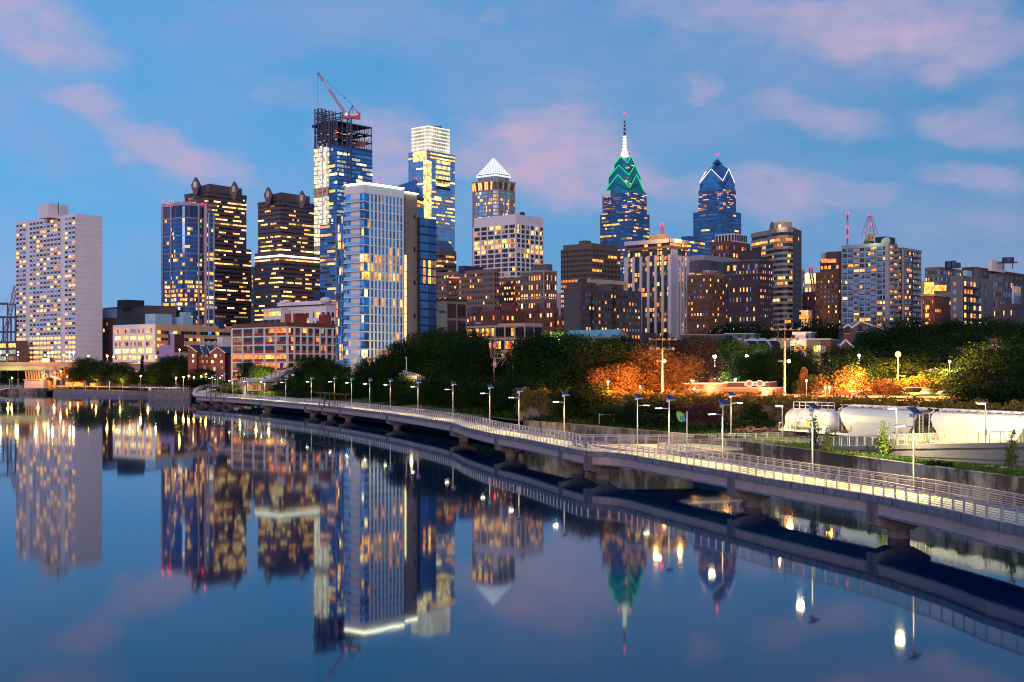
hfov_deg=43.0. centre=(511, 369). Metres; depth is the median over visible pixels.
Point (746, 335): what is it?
building
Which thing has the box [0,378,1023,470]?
riverbank ground
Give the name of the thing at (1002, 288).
apartment building
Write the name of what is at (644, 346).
tree
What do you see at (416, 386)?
tree
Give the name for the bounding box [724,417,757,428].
bush
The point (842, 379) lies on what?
tree
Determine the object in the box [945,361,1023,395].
tree
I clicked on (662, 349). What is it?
floodlight mast
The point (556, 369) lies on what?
tree
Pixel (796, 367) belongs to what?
tree
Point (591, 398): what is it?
tree
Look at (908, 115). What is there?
sky
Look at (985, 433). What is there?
box lamp
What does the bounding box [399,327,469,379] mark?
tree
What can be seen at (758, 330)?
tree
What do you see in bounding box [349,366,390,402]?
tree
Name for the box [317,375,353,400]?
tree
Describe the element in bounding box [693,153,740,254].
skyscraper
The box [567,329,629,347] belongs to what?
hall
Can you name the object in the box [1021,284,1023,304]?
apartment building
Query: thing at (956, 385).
tree
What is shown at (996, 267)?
apartment building
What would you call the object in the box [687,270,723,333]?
hotel
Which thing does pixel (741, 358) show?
tree
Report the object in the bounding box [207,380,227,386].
tree
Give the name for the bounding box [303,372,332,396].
tree
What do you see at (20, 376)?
tree
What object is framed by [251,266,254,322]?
office tower
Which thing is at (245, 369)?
tree
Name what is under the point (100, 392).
quay wall
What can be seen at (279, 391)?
bush
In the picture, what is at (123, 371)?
tree
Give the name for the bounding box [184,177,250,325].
office tower
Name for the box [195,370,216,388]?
tree
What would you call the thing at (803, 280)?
office tower
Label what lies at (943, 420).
hopper car
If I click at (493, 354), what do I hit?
tree
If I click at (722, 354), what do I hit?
tree
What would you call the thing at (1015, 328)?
tree
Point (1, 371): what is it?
tree
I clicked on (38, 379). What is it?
road bridge
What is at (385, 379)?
tree
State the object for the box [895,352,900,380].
street lamp
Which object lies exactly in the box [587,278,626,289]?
apartment building
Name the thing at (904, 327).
tree
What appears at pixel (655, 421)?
bush
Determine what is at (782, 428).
box lamp
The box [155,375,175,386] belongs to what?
tree
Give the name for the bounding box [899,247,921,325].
apartment tower
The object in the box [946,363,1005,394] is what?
tree
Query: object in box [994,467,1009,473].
weed bush
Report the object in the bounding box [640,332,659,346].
brick building
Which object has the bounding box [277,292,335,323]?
classical building
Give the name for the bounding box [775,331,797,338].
tree
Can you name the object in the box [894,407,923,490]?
solar lamp
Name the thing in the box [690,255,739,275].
office building
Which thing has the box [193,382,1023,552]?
boardwalk
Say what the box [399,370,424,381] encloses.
ramp stair
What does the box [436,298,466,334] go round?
loft building
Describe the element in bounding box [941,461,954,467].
weed bush
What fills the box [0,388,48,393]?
dock wall
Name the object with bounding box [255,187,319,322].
office tower
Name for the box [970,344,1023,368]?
tree
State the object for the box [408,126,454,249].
skyscraper
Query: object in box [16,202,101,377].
apartment tower
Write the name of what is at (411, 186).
office tower
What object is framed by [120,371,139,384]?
tree
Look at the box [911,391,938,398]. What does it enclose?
parked car
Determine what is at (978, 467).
weed bush
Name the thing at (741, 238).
upper window
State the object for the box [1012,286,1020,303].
apartment building
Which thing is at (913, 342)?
tree
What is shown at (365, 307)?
window
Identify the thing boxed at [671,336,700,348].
tree
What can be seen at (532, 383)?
tree
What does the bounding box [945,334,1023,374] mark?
tree
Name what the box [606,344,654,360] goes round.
tree
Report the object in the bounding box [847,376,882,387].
tree
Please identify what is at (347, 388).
tree
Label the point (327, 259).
glass building
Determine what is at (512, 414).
bank undergrowth
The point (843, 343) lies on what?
house
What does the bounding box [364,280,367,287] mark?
window
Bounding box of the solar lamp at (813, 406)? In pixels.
[795,403,820,475]
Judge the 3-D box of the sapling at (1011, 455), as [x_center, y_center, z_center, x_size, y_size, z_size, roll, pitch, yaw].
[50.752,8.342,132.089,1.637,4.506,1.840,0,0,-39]
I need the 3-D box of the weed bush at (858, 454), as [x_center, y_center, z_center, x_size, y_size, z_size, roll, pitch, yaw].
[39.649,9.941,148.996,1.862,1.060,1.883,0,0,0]
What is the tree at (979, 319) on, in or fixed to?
on the riverbank ground at (417, 406)
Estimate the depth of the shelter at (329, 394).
363.89 m
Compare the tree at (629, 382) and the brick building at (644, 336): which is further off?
the brick building at (644, 336)
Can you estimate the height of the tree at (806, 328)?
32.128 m
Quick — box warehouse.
[0,341,27,371]
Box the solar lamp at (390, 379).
[383,378,392,407]
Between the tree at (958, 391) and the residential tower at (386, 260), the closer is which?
the tree at (958, 391)
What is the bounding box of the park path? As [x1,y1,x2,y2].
[52,385,187,388]
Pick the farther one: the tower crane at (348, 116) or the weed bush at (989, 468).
the tower crane at (348, 116)
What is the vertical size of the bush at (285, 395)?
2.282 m
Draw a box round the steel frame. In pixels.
[0,303,16,340]
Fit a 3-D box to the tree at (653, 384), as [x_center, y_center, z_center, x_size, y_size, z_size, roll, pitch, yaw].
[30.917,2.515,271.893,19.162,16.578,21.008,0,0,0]
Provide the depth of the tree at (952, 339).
351.19 m
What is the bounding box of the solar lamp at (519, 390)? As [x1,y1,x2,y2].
[508,388,522,431]
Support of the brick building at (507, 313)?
on the riverbank ground at (417, 406)
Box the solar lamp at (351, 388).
[345,377,353,405]
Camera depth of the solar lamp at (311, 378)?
400.72 m
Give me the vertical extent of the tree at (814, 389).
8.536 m
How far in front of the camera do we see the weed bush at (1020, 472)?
122.54 m
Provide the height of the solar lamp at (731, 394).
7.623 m
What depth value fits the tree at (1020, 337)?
333.25 m
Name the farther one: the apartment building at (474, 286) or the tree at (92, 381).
the apartment building at (474, 286)
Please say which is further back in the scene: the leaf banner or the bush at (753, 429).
the bush at (753, 429)
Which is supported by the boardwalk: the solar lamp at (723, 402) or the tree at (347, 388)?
the solar lamp at (723, 402)
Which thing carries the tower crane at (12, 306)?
on the riverbank ground at (417, 406)
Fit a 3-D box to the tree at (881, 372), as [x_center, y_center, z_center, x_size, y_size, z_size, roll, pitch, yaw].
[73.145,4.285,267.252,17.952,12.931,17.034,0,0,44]
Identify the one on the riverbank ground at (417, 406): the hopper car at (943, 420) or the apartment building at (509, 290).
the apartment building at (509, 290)
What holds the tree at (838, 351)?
on the riverbank ground at (417, 406)
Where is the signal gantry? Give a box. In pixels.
[490,341,513,378]
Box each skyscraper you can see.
[312,108,372,254]
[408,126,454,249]
[471,158,515,265]
[600,113,649,280]
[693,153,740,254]
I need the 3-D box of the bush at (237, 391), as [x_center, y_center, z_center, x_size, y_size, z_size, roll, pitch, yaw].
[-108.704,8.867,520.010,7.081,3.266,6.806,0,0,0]
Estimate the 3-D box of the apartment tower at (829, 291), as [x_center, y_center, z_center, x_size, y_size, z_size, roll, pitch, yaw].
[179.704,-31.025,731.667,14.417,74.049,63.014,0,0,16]
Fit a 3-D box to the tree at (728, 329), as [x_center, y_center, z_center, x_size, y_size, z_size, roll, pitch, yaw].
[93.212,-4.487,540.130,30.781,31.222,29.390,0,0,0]
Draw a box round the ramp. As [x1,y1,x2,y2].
[817,430,1023,465]
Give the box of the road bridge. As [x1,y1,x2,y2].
[0,362,152,392]
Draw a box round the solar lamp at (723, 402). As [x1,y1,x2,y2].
[707,400,728,456]
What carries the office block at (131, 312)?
on the riverbank ground at (417, 406)
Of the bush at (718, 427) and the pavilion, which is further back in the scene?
the pavilion
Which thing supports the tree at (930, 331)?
on the riverbank ground at (417, 406)
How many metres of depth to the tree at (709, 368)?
296.10 m
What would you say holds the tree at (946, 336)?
on the riverbank ground at (417, 406)
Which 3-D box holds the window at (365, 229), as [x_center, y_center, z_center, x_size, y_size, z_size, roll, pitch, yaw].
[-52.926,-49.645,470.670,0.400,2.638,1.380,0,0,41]
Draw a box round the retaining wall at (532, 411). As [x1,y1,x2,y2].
[519,395,1001,423]
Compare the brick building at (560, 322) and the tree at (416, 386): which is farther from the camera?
the brick building at (560, 322)
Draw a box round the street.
[812,397,975,407]
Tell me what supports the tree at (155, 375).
on the riverbank ground at (417, 406)
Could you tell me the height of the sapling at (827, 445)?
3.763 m
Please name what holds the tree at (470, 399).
on the riverbank ground at (417, 406)
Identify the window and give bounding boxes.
[364,228,367,235]
[364,254,367,261]
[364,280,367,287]
[364,306,367,313]
[364,332,367,339]
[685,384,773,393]
[716,234,746,241]
[727,263,757,271]
[844,327,849,333]
[866,234,873,240]
[924,282,945,293]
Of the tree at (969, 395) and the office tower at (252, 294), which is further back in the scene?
the office tower at (252, 294)
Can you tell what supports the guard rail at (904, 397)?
on the street
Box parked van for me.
[901,387,929,395]
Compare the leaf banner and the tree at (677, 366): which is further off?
the tree at (677, 366)
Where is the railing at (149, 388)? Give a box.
[148,387,176,390]
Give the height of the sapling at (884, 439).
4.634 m
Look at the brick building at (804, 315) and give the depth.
691.24 m
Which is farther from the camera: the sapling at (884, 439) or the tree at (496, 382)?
the tree at (496, 382)
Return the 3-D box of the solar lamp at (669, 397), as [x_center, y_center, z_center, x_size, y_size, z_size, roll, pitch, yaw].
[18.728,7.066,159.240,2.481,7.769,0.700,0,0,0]
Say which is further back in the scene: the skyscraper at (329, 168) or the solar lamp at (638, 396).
the skyscraper at (329, 168)
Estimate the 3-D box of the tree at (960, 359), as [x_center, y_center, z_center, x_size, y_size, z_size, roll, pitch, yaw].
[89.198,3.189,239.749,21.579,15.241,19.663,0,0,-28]
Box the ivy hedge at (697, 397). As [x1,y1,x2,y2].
[512,387,1023,430]
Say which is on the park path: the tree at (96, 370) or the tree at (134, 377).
the tree at (96, 370)
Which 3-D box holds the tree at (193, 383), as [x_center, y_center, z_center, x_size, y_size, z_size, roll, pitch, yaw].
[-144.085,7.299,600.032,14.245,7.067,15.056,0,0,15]
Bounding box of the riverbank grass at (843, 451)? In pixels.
[739,438,1023,476]
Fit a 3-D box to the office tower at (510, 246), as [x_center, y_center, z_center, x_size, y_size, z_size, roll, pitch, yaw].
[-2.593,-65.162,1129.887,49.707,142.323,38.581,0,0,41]
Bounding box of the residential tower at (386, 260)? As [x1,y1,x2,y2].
[335,182,437,387]
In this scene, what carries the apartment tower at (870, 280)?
on the riverbank ground at (417, 406)
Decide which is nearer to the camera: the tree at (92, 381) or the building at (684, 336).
the building at (684, 336)
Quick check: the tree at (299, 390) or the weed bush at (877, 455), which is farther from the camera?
the tree at (299, 390)
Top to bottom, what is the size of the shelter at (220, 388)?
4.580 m
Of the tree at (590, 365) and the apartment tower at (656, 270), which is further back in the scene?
the apartment tower at (656, 270)
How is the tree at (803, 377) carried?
on the riverbank ground at (417, 406)
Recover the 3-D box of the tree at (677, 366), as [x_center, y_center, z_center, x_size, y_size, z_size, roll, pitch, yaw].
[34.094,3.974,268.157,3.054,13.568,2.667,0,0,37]
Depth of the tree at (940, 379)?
231.66 m
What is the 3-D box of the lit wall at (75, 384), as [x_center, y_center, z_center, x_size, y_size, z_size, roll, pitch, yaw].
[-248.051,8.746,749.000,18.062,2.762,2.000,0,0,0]
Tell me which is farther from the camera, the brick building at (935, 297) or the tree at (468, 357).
the brick building at (935, 297)
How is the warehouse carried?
on the riverbank ground at (417, 406)
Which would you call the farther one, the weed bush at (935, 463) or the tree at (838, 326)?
the tree at (838, 326)
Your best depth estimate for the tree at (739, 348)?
343.79 m
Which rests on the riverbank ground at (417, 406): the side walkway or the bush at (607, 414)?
the bush at (607, 414)
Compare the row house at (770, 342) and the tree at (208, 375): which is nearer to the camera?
the row house at (770, 342)
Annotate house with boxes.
[102,309,116,361]
[187,345,230,388]
[736,338,779,352]
[780,332,837,375]
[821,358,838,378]
[837,324,852,342]
[838,339,853,348]
[849,321,883,347]
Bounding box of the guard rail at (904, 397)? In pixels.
[784,395,954,401]
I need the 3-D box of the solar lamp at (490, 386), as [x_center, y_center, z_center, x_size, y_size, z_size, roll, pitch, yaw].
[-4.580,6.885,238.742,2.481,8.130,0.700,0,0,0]
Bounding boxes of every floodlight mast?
[649,321,676,391]
[771,313,800,394]
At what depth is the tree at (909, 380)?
245.19 m
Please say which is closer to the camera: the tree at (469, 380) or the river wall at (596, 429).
the river wall at (596, 429)
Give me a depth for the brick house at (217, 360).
639.00 m
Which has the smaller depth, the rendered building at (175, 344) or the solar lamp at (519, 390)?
the solar lamp at (519, 390)
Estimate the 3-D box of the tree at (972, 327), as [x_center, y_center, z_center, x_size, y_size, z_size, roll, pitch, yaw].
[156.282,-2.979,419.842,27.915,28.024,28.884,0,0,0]
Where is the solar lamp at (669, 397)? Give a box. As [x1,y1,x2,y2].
[655,395,674,453]
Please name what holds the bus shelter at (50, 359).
on the road bridge
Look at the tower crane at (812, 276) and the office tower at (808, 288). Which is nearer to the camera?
the tower crane at (812, 276)
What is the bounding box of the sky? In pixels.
[0,0,1023,340]
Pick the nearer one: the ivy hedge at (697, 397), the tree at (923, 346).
the ivy hedge at (697, 397)
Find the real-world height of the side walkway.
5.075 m
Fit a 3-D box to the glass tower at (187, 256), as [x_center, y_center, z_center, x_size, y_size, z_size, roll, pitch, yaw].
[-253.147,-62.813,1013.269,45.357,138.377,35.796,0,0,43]
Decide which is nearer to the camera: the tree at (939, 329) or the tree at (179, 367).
the tree at (939, 329)
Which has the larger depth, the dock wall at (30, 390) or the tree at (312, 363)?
the dock wall at (30, 390)
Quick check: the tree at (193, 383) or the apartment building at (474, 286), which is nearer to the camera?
the tree at (193, 383)
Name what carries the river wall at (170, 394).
in the river
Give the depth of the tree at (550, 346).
309.38 m
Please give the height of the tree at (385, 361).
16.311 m
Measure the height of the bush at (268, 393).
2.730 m
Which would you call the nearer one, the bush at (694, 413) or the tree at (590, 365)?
the bush at (694, 413)
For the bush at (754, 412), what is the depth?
211.27 m
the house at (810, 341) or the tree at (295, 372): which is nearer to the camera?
the house at (810, 341)
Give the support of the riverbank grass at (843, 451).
on the riverbank ground at (417, 406)
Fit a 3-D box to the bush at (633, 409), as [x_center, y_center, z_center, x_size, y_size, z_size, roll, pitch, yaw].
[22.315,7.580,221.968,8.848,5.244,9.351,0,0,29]
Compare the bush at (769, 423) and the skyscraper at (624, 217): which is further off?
the skyscraper at (624, 217)
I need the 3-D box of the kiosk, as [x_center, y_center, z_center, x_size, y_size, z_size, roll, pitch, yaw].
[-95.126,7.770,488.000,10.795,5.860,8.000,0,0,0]
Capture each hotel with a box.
[520,264,556,310]
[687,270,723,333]
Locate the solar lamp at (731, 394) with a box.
[727,392,742,432]
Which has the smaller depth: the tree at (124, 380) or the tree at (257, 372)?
the tree at (257, 372)
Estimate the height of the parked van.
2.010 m
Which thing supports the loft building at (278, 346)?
on the riverbank ground at (417, 406)
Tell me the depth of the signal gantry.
351.82 m
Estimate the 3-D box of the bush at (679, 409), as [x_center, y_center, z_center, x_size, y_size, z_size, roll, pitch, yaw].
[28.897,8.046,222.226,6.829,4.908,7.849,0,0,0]
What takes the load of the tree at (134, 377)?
on the riverbank ground at (417, 406)
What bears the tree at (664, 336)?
on the riverbank ground at (417, 406)
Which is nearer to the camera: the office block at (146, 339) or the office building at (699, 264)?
the office block at (146, 339)
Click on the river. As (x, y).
(144, 539)
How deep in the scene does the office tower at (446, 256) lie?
1006.11 m
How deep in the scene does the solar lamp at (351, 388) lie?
362.61 m
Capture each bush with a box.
[221,384,239,392]
[232,387,247,394]
[247,392,263,396]
[258,391,275,396]
[271,390,287,396]
[275,392,296,397]
[587,404,632,425]
[615,398,666,427]
[632,412,678,429]
[645,400,682,423]
[673,401,728,425]
[673,421,710,432]
[674,402,687,422]
[700,421,738,431]
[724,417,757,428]
[733,426,783,434]
[739,402,774,427]
[757,420,780,427]
[774,418,795,433]
[850,451,865,455]
[868,453,881,457]
[923,459,943,465]
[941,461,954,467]
[953,461,976,469]
[972,464,982,469]
[980,464,998,472]
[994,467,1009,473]
[1003,468,1023,475]
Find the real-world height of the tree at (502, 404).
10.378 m
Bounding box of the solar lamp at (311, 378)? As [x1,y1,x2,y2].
[306,377,313,402]
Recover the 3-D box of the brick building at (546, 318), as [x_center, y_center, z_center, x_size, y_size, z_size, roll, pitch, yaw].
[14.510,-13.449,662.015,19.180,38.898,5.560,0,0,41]
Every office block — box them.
[103,300,175,324]
[113,312,231,371]
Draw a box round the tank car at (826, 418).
[779,401,842,440]
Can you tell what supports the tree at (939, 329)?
on the riverbank ground at (417, 406)
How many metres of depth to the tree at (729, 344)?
343.17 m
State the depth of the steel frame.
899.60 m
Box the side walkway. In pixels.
[580,431,852,460]
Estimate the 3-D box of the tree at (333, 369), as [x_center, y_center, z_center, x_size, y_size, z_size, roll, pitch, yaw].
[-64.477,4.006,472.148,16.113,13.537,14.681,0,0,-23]
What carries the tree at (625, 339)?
on the riverbank ground at (417, 406)
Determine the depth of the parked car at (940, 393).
227.10 m
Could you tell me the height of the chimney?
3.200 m
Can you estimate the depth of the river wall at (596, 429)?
201.82 m
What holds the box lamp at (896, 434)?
on the ramp
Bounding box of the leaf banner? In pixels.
[676,411,687,445]
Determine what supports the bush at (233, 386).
on the riverbank ground at (417, 406)
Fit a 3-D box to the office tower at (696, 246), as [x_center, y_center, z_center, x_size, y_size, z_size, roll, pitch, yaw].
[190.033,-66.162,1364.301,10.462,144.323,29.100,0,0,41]
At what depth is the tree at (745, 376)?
295.69 m
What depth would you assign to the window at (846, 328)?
427.86 m
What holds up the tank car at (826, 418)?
on the rail track
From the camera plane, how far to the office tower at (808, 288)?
1650.09 m
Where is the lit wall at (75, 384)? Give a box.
[65,382,96,385]
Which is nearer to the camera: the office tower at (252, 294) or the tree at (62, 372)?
the tree at (62, 372)
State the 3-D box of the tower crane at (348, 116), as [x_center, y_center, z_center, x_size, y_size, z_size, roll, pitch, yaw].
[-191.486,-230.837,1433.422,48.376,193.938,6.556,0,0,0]
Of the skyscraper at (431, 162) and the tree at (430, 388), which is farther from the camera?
the skyscraper at (431, 162)
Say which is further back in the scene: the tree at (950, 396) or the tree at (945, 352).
the tree at (945, 352)
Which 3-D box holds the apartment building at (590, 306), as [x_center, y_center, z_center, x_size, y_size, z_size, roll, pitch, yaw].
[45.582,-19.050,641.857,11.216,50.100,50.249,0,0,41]
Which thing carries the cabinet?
on the riverbank ground at (417, 406)
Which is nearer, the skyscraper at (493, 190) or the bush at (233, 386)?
the bush at (233, 386)
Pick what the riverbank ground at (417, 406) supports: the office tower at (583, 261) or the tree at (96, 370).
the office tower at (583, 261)
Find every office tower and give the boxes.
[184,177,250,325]
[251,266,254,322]
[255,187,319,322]
[380,177,423,217]
[436,240,455,272]
[473,212,543,278]
[557,293,560,315]
[561,240,620,315]
[681,236,704,274]
[802,270,804,291]
[805,274,815,291]
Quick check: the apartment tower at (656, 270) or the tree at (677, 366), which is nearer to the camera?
the tree at (677, 366)
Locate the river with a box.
[0,393,1023,681]
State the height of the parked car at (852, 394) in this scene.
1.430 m
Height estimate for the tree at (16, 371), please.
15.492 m
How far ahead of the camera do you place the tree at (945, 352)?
296.88 m
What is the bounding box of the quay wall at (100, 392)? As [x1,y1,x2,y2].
[53,390,153,396]
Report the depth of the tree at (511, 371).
312.66 m
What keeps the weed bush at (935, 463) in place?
on the riverbank ground at (417, 406)
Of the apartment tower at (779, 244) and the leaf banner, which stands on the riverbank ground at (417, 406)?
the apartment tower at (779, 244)
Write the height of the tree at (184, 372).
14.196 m
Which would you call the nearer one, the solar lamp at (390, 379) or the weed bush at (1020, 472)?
the weed bush at (1020, 472)
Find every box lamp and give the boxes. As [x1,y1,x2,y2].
[775,405,783,440]
[887,407,897,445]
[976,402,986,442]
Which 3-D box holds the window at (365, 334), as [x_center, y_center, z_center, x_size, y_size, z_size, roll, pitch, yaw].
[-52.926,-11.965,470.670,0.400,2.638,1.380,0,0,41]
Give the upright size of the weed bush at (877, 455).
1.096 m
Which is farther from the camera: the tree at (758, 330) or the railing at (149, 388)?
the railing at (149, 388)
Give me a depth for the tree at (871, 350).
325.85 m
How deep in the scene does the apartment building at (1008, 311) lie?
472.20 m
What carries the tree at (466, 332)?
on the riverbank ground at (417, 406)
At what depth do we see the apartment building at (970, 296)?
525.97 m
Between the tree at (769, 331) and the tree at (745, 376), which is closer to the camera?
the tree at (745, 376)
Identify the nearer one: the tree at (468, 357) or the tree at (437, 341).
the tree at (468, 357)
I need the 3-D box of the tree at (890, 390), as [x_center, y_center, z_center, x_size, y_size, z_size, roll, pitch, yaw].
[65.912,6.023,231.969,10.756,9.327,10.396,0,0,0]
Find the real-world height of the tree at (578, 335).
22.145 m
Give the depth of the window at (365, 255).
470.26 m
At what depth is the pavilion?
268.00 m
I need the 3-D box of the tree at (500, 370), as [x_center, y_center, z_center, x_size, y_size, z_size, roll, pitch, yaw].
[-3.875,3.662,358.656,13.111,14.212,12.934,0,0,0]
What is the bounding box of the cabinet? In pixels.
[867,447,870,455]
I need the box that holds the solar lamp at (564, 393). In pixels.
[552,391,568,437]
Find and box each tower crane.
[0,286,15,340]
[316,72,359,183]
[809,266,815,291]
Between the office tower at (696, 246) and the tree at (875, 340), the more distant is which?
the office tower at (696, 246)
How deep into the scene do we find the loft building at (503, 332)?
527.10 m
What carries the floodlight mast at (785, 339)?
on the riverbank ground at (417, 406)
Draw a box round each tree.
[0,370,16,383]
[0,372,30,383]
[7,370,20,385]
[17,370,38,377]
[56,366,86,387]
[66,357,111,387]
[85,362,131,387]
[85,365,110,387]
[105,366,136,387]
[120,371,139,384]
[128,371,154,384]
[136,362,159,388]
[139,355,144,384]
[150,362,176,389]
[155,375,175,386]
[156,354,187,389]
[172,363,187,389]
[174,364,191,390]
[183,377,211,389]
[187,368,209,390]
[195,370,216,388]
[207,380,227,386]
[236,360,261,391]
[248,365,276,391]
[268,382,291,399]
[273,366,311,383]
[275,375,304,391]
[287,380,323,402]
[292,354,329,377]
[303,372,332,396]
[312,362,353,386]
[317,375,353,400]
[336,374,368,398]
[345,357,393,387]
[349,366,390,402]
[368,374,402,401]
[375,355,401,375]
[376,337,443,390]
[382,372,427,408]
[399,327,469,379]
[402,377,438,403]
[414,378,464,407]
[418,326,492,371]
[436,371,483,413]
[438,331,502,384]
[450,383,500,417]
[470,376,511,408]
[472,345,504,362]
[478,357,511,384]
[480,378,537,421]
[499,343,551,386]
[505,328,601,379]
[519,374,568,406]
[535,328,614,349]
[536,333,649,390]
[545,382,611,421]
[566,350,637,390]
[584,362,647,397]
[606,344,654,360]
[610,334,644,347]
[622,341,705,397]
[626,342,677,355]
[641,332,731,398]
[642,333,685,347]
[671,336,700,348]
[671,357,681,392]
[681,340,732,374]
[689,334,744,353]
[692,326,727,333]
[706,321,768,338]
[716,340,762,359]
[721,321,778,338]
[721,339,772,372]
[722,343,824,390]
[723,353,771,381]
[746,327,779,338]
[759,352,827,393]
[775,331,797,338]
[778,318,838,340]
[787,373,819,393]
[795,367,810,393]
[807,365,879,397]
[808,382,830,392]
[811,350,946,390]
[819,321,849,339]
[819,343,876,381]
[826,360,900,382]
[832,361,876,386]
[836,344,887,364]
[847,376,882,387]
[851,326,908,363]
[854,378,911,398]
[863,310,938,352]
[875,338,956,370]
[891,374,934,386]
[893,342,968,376]
[895,331,936,353]
[897,376,941,392]
[905,363,978,392]
[914,316,963,337]
[917,329,976,363]
[925,317,960,340]
[925,330,979,349]
[936,313,1012,340]
[936,365,1022,389]
[940,346,1018,374]
[942,325,1023,350]
[943,382,980,401]
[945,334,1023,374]
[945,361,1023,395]
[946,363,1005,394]
[948,381,1006,402]
[953,382,1023,405]
[954,317,1023,343]
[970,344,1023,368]
[975,376,1023,408]
[978,327,1023,348]
[983,319,1023,338]
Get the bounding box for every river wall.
[149,390,191,398]
[524,420,716,459]
[714,439,1023,510]
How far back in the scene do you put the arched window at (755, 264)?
644.34 m
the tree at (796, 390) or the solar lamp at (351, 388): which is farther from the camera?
the solar lamp at (351, 388)
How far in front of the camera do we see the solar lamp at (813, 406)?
126.08 m
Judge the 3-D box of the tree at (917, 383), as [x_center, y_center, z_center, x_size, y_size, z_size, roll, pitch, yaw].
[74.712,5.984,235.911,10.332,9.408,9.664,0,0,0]
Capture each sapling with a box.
[807,413,820,449]
[819,427,835,451]
[874,420,894,453]
[920,429,931,443]
[1003,429,1020,468]
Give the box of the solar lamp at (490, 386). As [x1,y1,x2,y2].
[487,385,493,418]
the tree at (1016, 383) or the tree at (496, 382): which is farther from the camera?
the tree at (496, 382)
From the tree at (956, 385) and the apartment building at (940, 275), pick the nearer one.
the tree at (956, 385)
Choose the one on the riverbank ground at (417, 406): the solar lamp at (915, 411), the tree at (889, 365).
the tree at (889, 365)
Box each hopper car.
[837,404,934,443]
[928,408,1023,443]
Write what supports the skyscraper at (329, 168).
on the riverbank ground at (417, 406)
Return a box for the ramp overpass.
[239,367,309,397]
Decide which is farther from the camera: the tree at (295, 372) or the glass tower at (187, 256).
the glass tower at (187, 256)
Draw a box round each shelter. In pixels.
[42,357,54,361]
[201,386,230,398]
[315,392,349,408]
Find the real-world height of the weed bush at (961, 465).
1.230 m
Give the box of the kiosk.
[242,382,274,394]
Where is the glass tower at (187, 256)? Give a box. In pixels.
[161,200,214,325]
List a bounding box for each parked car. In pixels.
[835,390,855,395]
[851,390,874,395]
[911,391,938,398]
[935,391,948,398]
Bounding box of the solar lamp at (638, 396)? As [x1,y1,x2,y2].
[634,394,649,443]
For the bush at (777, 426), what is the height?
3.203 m
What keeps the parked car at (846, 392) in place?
on the street
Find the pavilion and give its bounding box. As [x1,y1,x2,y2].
[683,379,783,397]
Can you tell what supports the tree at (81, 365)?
on the riverbank ground at (417, 406)
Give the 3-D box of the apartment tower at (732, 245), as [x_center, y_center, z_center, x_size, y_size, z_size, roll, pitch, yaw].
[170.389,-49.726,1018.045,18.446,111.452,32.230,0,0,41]
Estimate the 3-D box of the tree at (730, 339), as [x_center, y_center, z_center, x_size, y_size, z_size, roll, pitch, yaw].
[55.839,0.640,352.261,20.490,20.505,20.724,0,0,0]
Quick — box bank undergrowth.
[459,407,792,439]
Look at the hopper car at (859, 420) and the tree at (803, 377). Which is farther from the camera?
the tree at (803, 377)
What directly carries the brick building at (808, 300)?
on the riverbank ground at (417, 406)
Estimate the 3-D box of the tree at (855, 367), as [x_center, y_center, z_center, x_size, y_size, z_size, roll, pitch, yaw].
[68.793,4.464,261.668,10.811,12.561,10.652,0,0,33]
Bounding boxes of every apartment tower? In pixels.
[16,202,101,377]
[624,223,688,344]
[710,233,749,258]
[751,222,801,335]
[816,251,841,328]
[841,212,899,333]
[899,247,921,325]
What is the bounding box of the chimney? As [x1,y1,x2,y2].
[989,338,997,344]
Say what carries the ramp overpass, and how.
on the riverbank ground at (417, 406)
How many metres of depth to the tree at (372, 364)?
433.91 m
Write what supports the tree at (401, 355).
on the riverbank ground at (417, 406)
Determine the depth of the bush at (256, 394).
468.65 m
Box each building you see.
[159,334,230,386]
[231,308,335,387]
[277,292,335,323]
[320,223,335,300]
[436,266,498,323]
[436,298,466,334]
[466,323,541,360]
[468,302,524,323]
[499,277,519,310]
[525,304,557,335]
[557,316,563,333]
[564,279,640,342]
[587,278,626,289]
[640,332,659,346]
[680,334,705,339]
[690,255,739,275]
[706,334,732,342]
[723,250,773,334]
[724,333,760,339]
[799,310,811,327]
[802,292,815,327]
[920,281,949,325]
[925,261,961,291]
[950,268,992,330]
[962,257,1023,286]
[989,274,1012,321]
[1000,304,1023,326]
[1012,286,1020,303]
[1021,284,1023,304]
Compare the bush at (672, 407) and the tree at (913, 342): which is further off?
the tree at (913, 342)
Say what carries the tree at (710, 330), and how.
on the riverbank ground at (417, 406)
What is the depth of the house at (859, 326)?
430.00 m
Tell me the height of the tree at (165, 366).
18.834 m
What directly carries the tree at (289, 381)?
on the riverbank ground at (417, 406)
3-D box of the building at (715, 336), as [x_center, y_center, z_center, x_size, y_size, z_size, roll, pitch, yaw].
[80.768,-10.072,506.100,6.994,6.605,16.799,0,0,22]
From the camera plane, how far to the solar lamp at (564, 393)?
192.06 m

